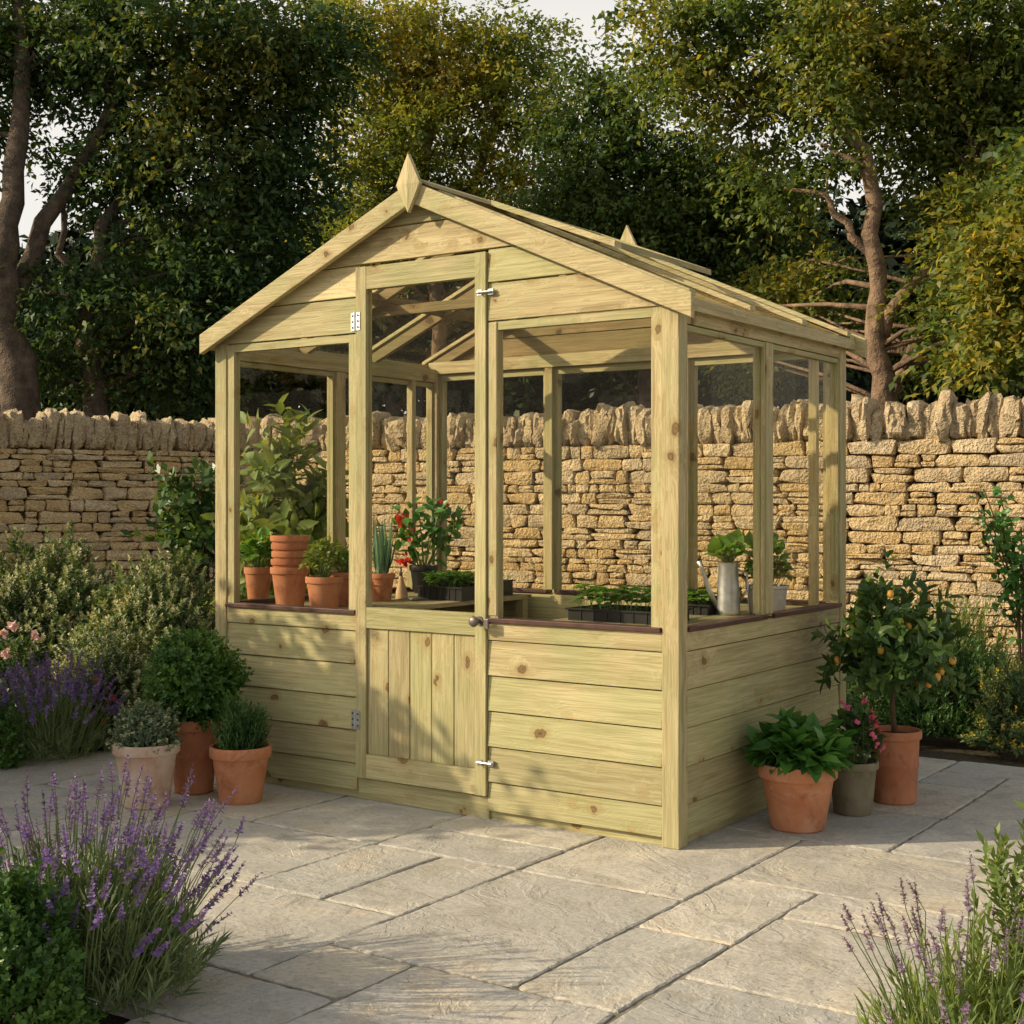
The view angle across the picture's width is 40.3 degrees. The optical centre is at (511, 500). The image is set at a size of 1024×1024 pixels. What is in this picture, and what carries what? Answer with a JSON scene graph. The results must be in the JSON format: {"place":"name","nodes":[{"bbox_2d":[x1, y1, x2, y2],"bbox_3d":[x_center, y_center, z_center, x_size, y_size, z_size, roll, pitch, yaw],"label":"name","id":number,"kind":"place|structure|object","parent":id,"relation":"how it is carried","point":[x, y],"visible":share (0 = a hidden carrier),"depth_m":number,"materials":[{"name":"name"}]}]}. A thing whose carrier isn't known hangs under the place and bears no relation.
{"place":"outdoors","nodes":[
{"label":"outdoors","id":0,"kind":"place"},
{"bbox_2d":[410,597,427,600],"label":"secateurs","id":1,"kind":"object","parent":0,"point":[416,598],"visible":1,"depth_m":6.03,"materials":[{"name":"metal"}]},
{"bbox_2d":[0,0,1013,413],"label":"sky","id":2,"kind":"structure","parent":0,"point":[584,10],"materials":[{"name":"white"}]},
{"bbox_2d":[0,747,1023,1023],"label":"patio","id":3,"kind":"structure","parent":0,"point":[508,929],"depth_m":3.88,"materials":[{"name":"stone"}]},
{"bbox_2d":[0,686,32,769],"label":"shrub","id":4,"kind":"object","parent":3,"relation":"on","point":[8,757],"visible":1,"depth_m":5.88,"materials":[{"name":"green plant"}]},
{"bbox_2d":[0,650,132,765],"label":"lavender","id":5,"kind":"object","parent":3,"relation":"on","point":[65,738],"visible":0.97,"depth_m":6.07,"materials":[{"name":"purple plant"}]},
{"bbox_2d":[84,655,128,750],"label":"shrub","id":6,"kind":"object","parent":3,"relation":"on","point":[115,690],"visible":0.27,"depth_m":6.30,"materials":[{"name":"green plant"}]},
{"bbox_2d":[43,616,175,749],"bbox_3d":[-1.818,0.840,6.506,0.716,0.604,0.612,0,0,0],"label":"shrub","id":7,"kind":"object","parent":3,"relation":"on","point":[133,656],"visible":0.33,"depth_m":6.40,"materials":[{"name":"green plant"}]},
{"bbox_2d":[0,754,262,1023],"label":"lavender","id":8,"kind":"object","parent":3,"relation":"on","point":[124,939],"visible":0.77,"depth_m":3.12,"materials":[{"name":"purple plant"}]},
{"bbox_2d":[104,698,183,809],"bbox_3d":[-1.332,0.922,5.141,0.296,0.404,0.292,0,0,29],"label":"potted plant","id":9,"kind":"object","parent":3,"relation":"on","point":[155,743],"visible":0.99,"depth_m":5.07,"materials":[{"name":"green plant"}]},
{"bbox_2d":[139,626,254,794],"bbox_3d":[-1.238,0.804,5.410,0.426,0.640,0.433,0,0,-38],"label":"potted plant","id":10,"kind":"object","parent":3,"relation":"on","point":[196,674],"visible":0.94,"depth_m":5.31,"materials":[{"name":"green plant"}]},
{"bbox_2d":[209,687,273,805],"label":"potted plant","id":11,"kind":"object","parent":3,"relation":"on","point":[240,752],"visible":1,"depth_m":5.15,"materials":[{"name":"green plant"}]},
{"bbox_2d":[304,592,531,618],"bbox_3d":[-0.518,0.779,6.094,0.580,0.690,1.325,0,0,35],"label":"staging bench","id":12,"kind":"object","parent":3,"relation":"on","point":[518,603],"visible":0.15,"depth_m":6.07,"materials":[{"name":"brown wood"}]},
{"bbox_2d":[240,525,272,598],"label":"potted plant","id":13,"kind":"object","parent":12,"relation":"on","point":[258,578],"visible":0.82,"depth_m":5.96,"materials":[{"name":"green plant"}]},
{"bbox_2d":[270,567,309,605],"bbox_3d":[-0.905,0.351,5.679,0.162,0.165,0.162,0,0,0],"label":"flower pot","id":14,"kind":"object","parent":12,"relation":"on","point":[289,585],"visible":0.74,"depth_m":5.62,"materials":[{"name":"ceramic"}]},
{"bbox_2d":[270,558,307,567],"bbox_3d":[-0.905,0.310,5.679,0.156,0.150,0.156,0,0,0],"label":"flower pot","id":15,"kind":"object","parent":14,"relation":"in","point":[285,563],"visible":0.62,"depth_m":5.61,"materials":[{"name":"ceramic"}]},
{"bbox_2d":[271,551,307,558],"bbox_3d":[-0.904,0.279,5.679,0.152,0.150,0.152,0,0,0],"label":"flower pot","id":16,"kind":"object","parent":15,"relation":"in","point":[286,555],"visible":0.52,"depth_m":5.61,"materials":[{"name":"ceramic"}]},
{"bbox_2d":[271,543,308,551],"bbox_3d":[-0.905,0.248,5.679,0.154,0.150,0.154,0,0,0],"label":"flower pot","id":17,"kind":"object","parent":16,"relation":"in","point":[288,547],"visible":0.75,"depth_m":5.61,"materials":[{"name":"ceramic"}]},
{"bbox_2d":[270,535,308,543],"bbox_3d":[-0.906,0.215,5.679,0.160,0.150,0.160,0,0,0],"label":"flower pot","id":18,"kind":"object","parent":17,"relation":"in","point":[289,539],"visible":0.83,"depth_m":5.61,"materials":[{"name":"ceramic"}]},
{"bbox_2d":[298,536,347,607],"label":"potted plant","id":19,"kind":"object","parent":12,"relation":"on","point":[324,588],"visible":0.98,"depth_m":5.47,"materials":[{"name":"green plant"}]},
{"bbox_2d":[331,550,348,606],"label":"potted plant","id":20,"kind":"object","parent":12,"relation":"on","point":[344,598],"visible":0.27,"depth_m":5.72,"materials":[{"name":"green plant"}]},
{"bbox_2d":[372,517,398,600],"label":"potted plant","id":21,"kind":"object","parent":12,"relation":"on","point":[383,577],"visible":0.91,"depth_m":6.04,"materials":[{"name":"green plant"}]},
{"bbox_2d":[395,567,407,598],"bbox_3d":[-0.488,0.366,6.171,0.056,0.144,0.058,0,0,-23],"label":"dibber","id":22,"kind":"object","parent":12,"relation":"on","point":[401,591],"visible":0.99,"depth_m":6.16,"materials":[{"name":"brown wood"}]},
{"bbox_2d":[391,495,466,592],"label":"potted plant","id":23,"kind":"object","parent":12,"relation":"on","point":[443,509],"visible":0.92,"depth_m":6.58,"materials":[{"name":"green plant"}]},
{"bbox_2d":[415,569,474,600],"bbox_3d":[-0.257,0.370,6.174,0.285,0.128,0.265,0,0,34],"label":"seed tray","id":24,"kind":"object","parent":12,"relation":"on","point":[445,592],"visible":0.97,"depth_m":6.10,"materials":[{"name":"green plant"}]},
{"bbox_2d":[429,575,514,595],"bbox_3d":[-0.189,0.385,6.378,0.276,0.097,0.319,0,0,35],"label":"seed tray","id":25,"kind":"object","parent":12,"relation":"on","point":[507,586],"visible":0.06,"depth_m":6.39,"materials":[{"name":"black plastic"}]},
{"bbox_2d":[200,154,866,849],"bbox_3d":[0.090,-0.065,5.678,2.230,2.378,1.616,0,0,34],"label":"greenhouse","id":26,"kind":"object","parent":3,"relation":"on","point":[488,706],"visible":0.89,"depth_m":5.08,"materials":[{"name":"brown wood"}]},
{"bbox_2d":[240,362,334,602],"bbox_3d":[-0.984,-0.073,5.984,0.053,1.003,0.619,0,0,35],"label":"window","id":27,"kind":"structure","parent":26,"relation":"in","point":[330,382],"depth_m":6.22,"materials":[{"name":"brown wood"}]},
{"bbox_2d":[225,334,355,613],"bbox_3d":[-0.863,-0.101,5.470,0.691,1.058,0.053,0,0,35],"label":"window","id":28,"kind":"structure","parent":26,"relation":"in","point":[233,351],"depth_m":5.61,"materials":[{"name":"brown wood"}]},
{"bbox_2d":[346,374,432,591],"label":"window","id":29,"kind":"structure","parent":26,"relation":"in","point":[429,386],"depth_m":6.81,"materials":[{"name":"brown wood"}]},
{"bbox_2d":[351,251,493,795],"bbox_3d":[-0.343,0.081,5.076,0.662,1.920,0.087,0,0,35],"label":"door","id":30,"kind":"structure","parent":26,"relation":"in","point":[420,717],"depth_m":5.09,"materials":[{"name":"brown wood"}]},
{"bbox_2d":[440,368,551,592],"bbox_3d":[-0.084,-0.093,6.663,0.627,1.043,0.053,0,0,34],"label":"window","id":31,"kind":"structure","parent":26,"relation":"in","point":[532,372],"depth_m":6.79,"materials":[{"name":"brown wood"}]},
{"bbox_2d":[486,307,661,632],"bbox_3d":[0.209,-0.101,4.733,0.694,1.058,0.053,0,0,35],"label":"window","id":32,"kind":"structure","parent":26,"relation":"in","point":[655,314],"depth_m":4.59,"materials":[{"name":"brown wood"}]},
{"bbox_2d":[554,362,650,594],"bbox_3d":[0.480,-0.093,6.274,0.660,1.043,0.053,0,0,35],"label":"window","id":33,"kind":"structure","parent":26,"relation":"in","point":[558,372],"depth_m":6.44,"materials":[{"name":"brown wood"}]},
{"bbox_2d":[687,325,768,631],"bbox_3d":[0.732,-0.073,4.804,0.053,1.003,0.619,0,0,35],"label":"window","id":34,"kind":"structure","parent":26,"relation":"in","point":[759,615],"depth_m":5.04,"materials":[{"name":"brown wood"}]},
{"bbox_2d":[690,353,825,604],"bbox_3d":[1.042,-0.093,5.888,0.627,1.043,0.053,0,0,34],"label":"window","id":35,"kind":"structure","parent":26,"relation":"in","point":[694,363],"depth_m":6.04,"materials":[{"name":"brown wood"}]},
{"bbox_2d":[765,344,841,617],"bbox_3d":[1.126,-0.073,5.377,0.053,1.003,0.659,0,0,35],"label":"window","id":36,"kind":"structure","parent":26,"relation":"in","point":[834,362],"depth_m":5.64,"materials":[{"name":"brown wood"}]},
{"bbox_2d":[554,604,797,625],"bbox_3d":[0.644,0.779,5.295,0.600,0.690,1.325,0,0,35],"label":"staging bench","id":37,"kind":"object","parent":3,"relation":"on","point":[696,619],"visible":0.06,"depth_m":5.14,"materials":[{"name":"brown wood"}]},
{"bbox_2d":[565,583,691,624],"bbox_3d":[0.417,0.368,5.070,0.444,0.131,0.260,0,0,34],"label":"seed tray","id":38,"kind":"object","parent":37,"relation":"on","point":[607,611],"visible":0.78,"depth_m":5.03,"materials":[{"name":"green plant"}]},
{"bbox_2d":[687,587,716,615],"bbox_3d":[0.711,0.384,5.414,0.251,0.100,0.216,0,0,34],"label":"seed tray","id":39,"kind":"object","parent":37,"relation":"on","point":[702,605],"visible":0.61,"depth_m":5.33,"materials":[{"name":"green plant"}]},
{"bbox_2d":[696,528,751,615],"bbox_3d":[0.822,0.269,5.304,0.205,0.330,0.144,0,0,36],"label":"watering can","id":40,"kind":"object","parent":37,"relation":"on","point":[727,601],"visible":1,"depth_m":5.29,"materials":[{"name":"metal"}]},
{"bbox_2d":[740,530,796,613],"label":"potted plant","id":41,"kind":"object","parent":37,"relation":"on","point":[779,595],"visible":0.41,"depth_m":5.33,"materials":[{"name":"green plant"}]},
{"bbox_2d":[742,705,858,833],"bbox_3d":[1.001,0.910,4.793,0.404,0.428,0.401,0,0,-27],"label":"potted plant","id":42,"kind":"object","parent":3,"relation":"on","point":[797,759],"visible":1,"depth_m":4.70,"materials":[{"name":"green plant"}]},
{"bbox_2d":[831,697,887,815],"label":"potted plant","id":43,"kind":"object","parent":3,"relation":"on","point":[853,793],"visible":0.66,"depth_m":4.97,"materials":[{"name":"green plant"}]},
{"bbox_2d":[810,549,979,805],"bbox_3d":[1.428,0.651,5.199,0.596,0.947,0.585,0,0,0],"label":"potted tree","id":44,"kind":"object","parent":3,"relation":"on","point":[891,648],"visible":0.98,"depth_m":5.13,"materials":[{"name":"green plant"}]},
{"bbox_2d":[840,850,1023,1023],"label":"lavender","id":45,"kind":"object","parent":3,"relation":"on","point":[949,1009],"visible":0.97,"depth_m":2.69,"materials":[{"name":"green plant"}]},
{"bbox_2d":[946,800,1023,1023],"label":"leafy shrub","id":46,"kind":"object","parent":3,"relation":"on","point":[998,884],"visible":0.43,"depth_m":2.76,"materials":[{"name":"green plant"}]},
{"bbox_2d":[1,636,1023,1023],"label":"ground","id":47,"kind":"structure","parent":0,"point":[947,748],"depth_m":6.45,"materials":[{"name":"soil"}]},
{"bbox_2d":[0,621,52,738],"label":"rose bush","id":48,"kind":"object","parent":47,"relation":"on","point":[12,626],"visible":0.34,"depth_m":6.63,"materials":[{"name":"green plant"}]},
{"bbox_2d":[0,845,114,1023],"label":"box bush","id":49,"kind":"object","parent":47,"relation":"on","point":[25,946],"visible":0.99,"depth_m":2.84,"materials":[{"name":"green plant"}]},
{"bbox_2d":[0,520,147,718],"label":"shrub","id":50,"kind":"object","parent":47,"relation":"on","point":[30,599],"visible":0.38,"depth_m":7.32,"materials":[{"name":"green plant"}]},
{"bbox_2d":[0,408,248,630],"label":"stone wall","id":51,"kind":"structure","parent":47,"relation":"on","point":[93,480],"depth_m":12.43,"materials":[{"name":"stone"}]},
{"bbox_2d":[52,541,214,708],"bbox_3d":[-1.802,0.700,7.111,1.030,0.997,0.847,0,0,0],"label":"shrub","id":52,"kind":"object","parent":47,"relation":"on","point":[161,600],"visible":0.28,"depth_m":6.99,"materials":[{"name":"green plant"}]},
{"bbox_2d":[0,206,280,420],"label":"dense tree","id":53,"kind":"object","parent":47,"relation":"on","point":[53,240],"visible":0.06,"depth_m":20.99,"materials":[{"name":"green plant"}]},
{"bbox_2d":[120,450,249,607],"bbox_3d":[-2.012,0.404,8.811,0.799,1.442,0.611,0,0,30],"label":"climbing shrub","id":54,"kind":"object","parent":47,"relation":"on","point":[183,524],"visible":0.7,"depth_m":8.74,"materials":[{"name":"green plant"}]},
{"bbox_2d":[0,0,398,421],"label":"oak tree","id":55,"kind":"object","parent":47,"relation":"on","point":[99,49],"visible":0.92,"depth_m":15.81,"materials":[{"name":"green plant"}]},
{"bbox_2d":[124,192,384,420],"bbox_3d":[-3.978,-1.997,22.884,5.134,6.248,4.219,0,0,0],"label":"dense tree","id":56,"kind":"object","parent":47,"relation":"on","point":[281,380],"visible":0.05,"depth_m":22.11,"materials":[{"name":"green plant"}]},
{"bbox_2d":[240,583,274,599],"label":"shrub","id":57,"kind":"object","parent":47,"relation":"on","point":[243,588],"depth_m":7.65,"materials":[{"name":"green plant"}]},
{"bbox_2d":[199,393,348,614],"bbox_3d":[-1.316,0.255,7.995,1.008,1.743,0.927,0,0,0],"label":"leafy shrub","id":58,"kind":"object","parent":47,"relation":"on","point":[301,509],"visible":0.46,"depth_m":7.88,"materials":[{"name":"green plant"}]},
{"bbox_2d":[278,189,520,419],"bbox_3d":[-1.863,-1.996,22.540,4.935,6.256,4.329,0,0,14],"label":"dense tree","id":59,"kind":"object","parent":47,"relation":"on","point":[392,397],"visible":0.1,"depth_m":21.71,"materials":[{"name":"green plant"}]},
{"bbox_2d":[283,0,596,355],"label":"birch tree","id":60,"kind":"object","parent":47,"relation":"on","point":[425,109],"visible":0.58,"depth_m":19.03,"materials":[{"name":"green plant"}]},
{"bbox_2d":[388,171,630,417],"bbox_3d":[0.265,-2.096,22.595,5.108,6.450,4.021,0,0,-18],"label":"dense tree","id":61,"kind":"object","parent":47,"relation":"on","point":[516,399],"visible":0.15,"depth_m":21.49,"materials":[{"name":"green plant"}]},
{"bbox_2d":[240,389,1023,662],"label":"stone wall","id":62,"kind":"structure","parent":47,"relation":"on","point":[919,473],"depth_m":10.94,"materials":[{"name":"stone"}]},
{"bbox_2d":[460,34,858,407],"bbox_3d":[1.881,-2.372,18.124,5.258,7.000,3.320,0,0,0],"label":"leafy tree","id":63,"kind":"object","parent":47,"relation":"on","point":[658,214],"visible":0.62,"depth_m":17.50,"materials":[{"name":"green plant"}]},
{"bbox_2d":[540,211,802,411],"bbox_3d":[2.350,-1.974,22.127,4.876,6.201,4.653,0,0,0],"label":"dense tree","id":64,"kind":"object","parent":47,"relation":"on","point":[621,394],"visible":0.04,"depth_m":21.25,"materials":[{"name":"green plant"}]},
{"bbox_2d":[591,0,1023,409],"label":"ash tree","id":65,"kind":"object","parent":47,"relation":"on","point":[956,94],"visible":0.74,"depth_m":14.75,"materials":[{"name":"green plant"}]},
{"bbox_2d":[699,185,961,407],"bbox_3d":[4.773,-2.034,22.413,5.273,6.325,4.169,0,0,0],"label":"dense tree","id":66,"kind":"object","parent":47,"relation":"on","point":[789,393],"visible":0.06,"depth_m":21.52,"materials":[{"name":"green plant"}]},
{"bbox_2d":[846,673,959,726],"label":"shrub","id":67,"kind":"object","parent":47,"relation":"on","point":[856,698],"visible":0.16,"depth_m":6.76,"materials":[{"name":"green plant"}]},
{"bbox_2d":[805,192,1022,403],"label":"dense tree","id":68,"kind":"object","parent":47,"relation":"on","point":[887,239],"visible":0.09,"depth_m":21.46,"materials":[{"name":"green plant"}]},
{"bbox_2d":[869,625,1022,739],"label":"shrub","id":69,"kind":"object","parent":47,"relation":"on","point":[947,726],"visible":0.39,"depth_m":6.58,"materials":[{"name":"green plant"}]},
{"bbox_2d":[889,111,1023,403],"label":"maple tree","id":70,"kind":"object","parent":47,"relation":"on","point":[985,258],"visible":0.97,"depth_m":12.66,"materials":[{"name":"green plant"}]},
{"bbox_2d":[912,589,1017,697],"bbox_3d":[2.493,0.803,8.001,0.990,0.657,0.682,0,0,0],"label":"shrub","id":71,"kind":"object","parent":47,"relation":"on","point":[965,616],"visible":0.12,"depth_m":7.97,"materials":[{"name":"green plant"}]},
{"bbox_2d":[955,651,1023,757],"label":"shrub","id":72,"kind":"object","parent":47,"relation":"on","point":[1011,721],"visible":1,"depth_m":6.28,"materials":[{"name":"green plant"}]},
{"bbox_2d":[966,486,1023,668],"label":"climbing rose","id":73,"kind":"object","parent":47,"relation":"on","point":[1014,574],"visible":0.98,"depth_m":6.86,"materials":[{"name":"green plant"}]},
{"bbox_2d":[978,372,1023,398],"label":"dense tree","id":74,"kind":"object","parent":47,"relation":"on","point":[1022,394],"depth_m":21.28,"materials":[{"name":"green plant"}]}
]}

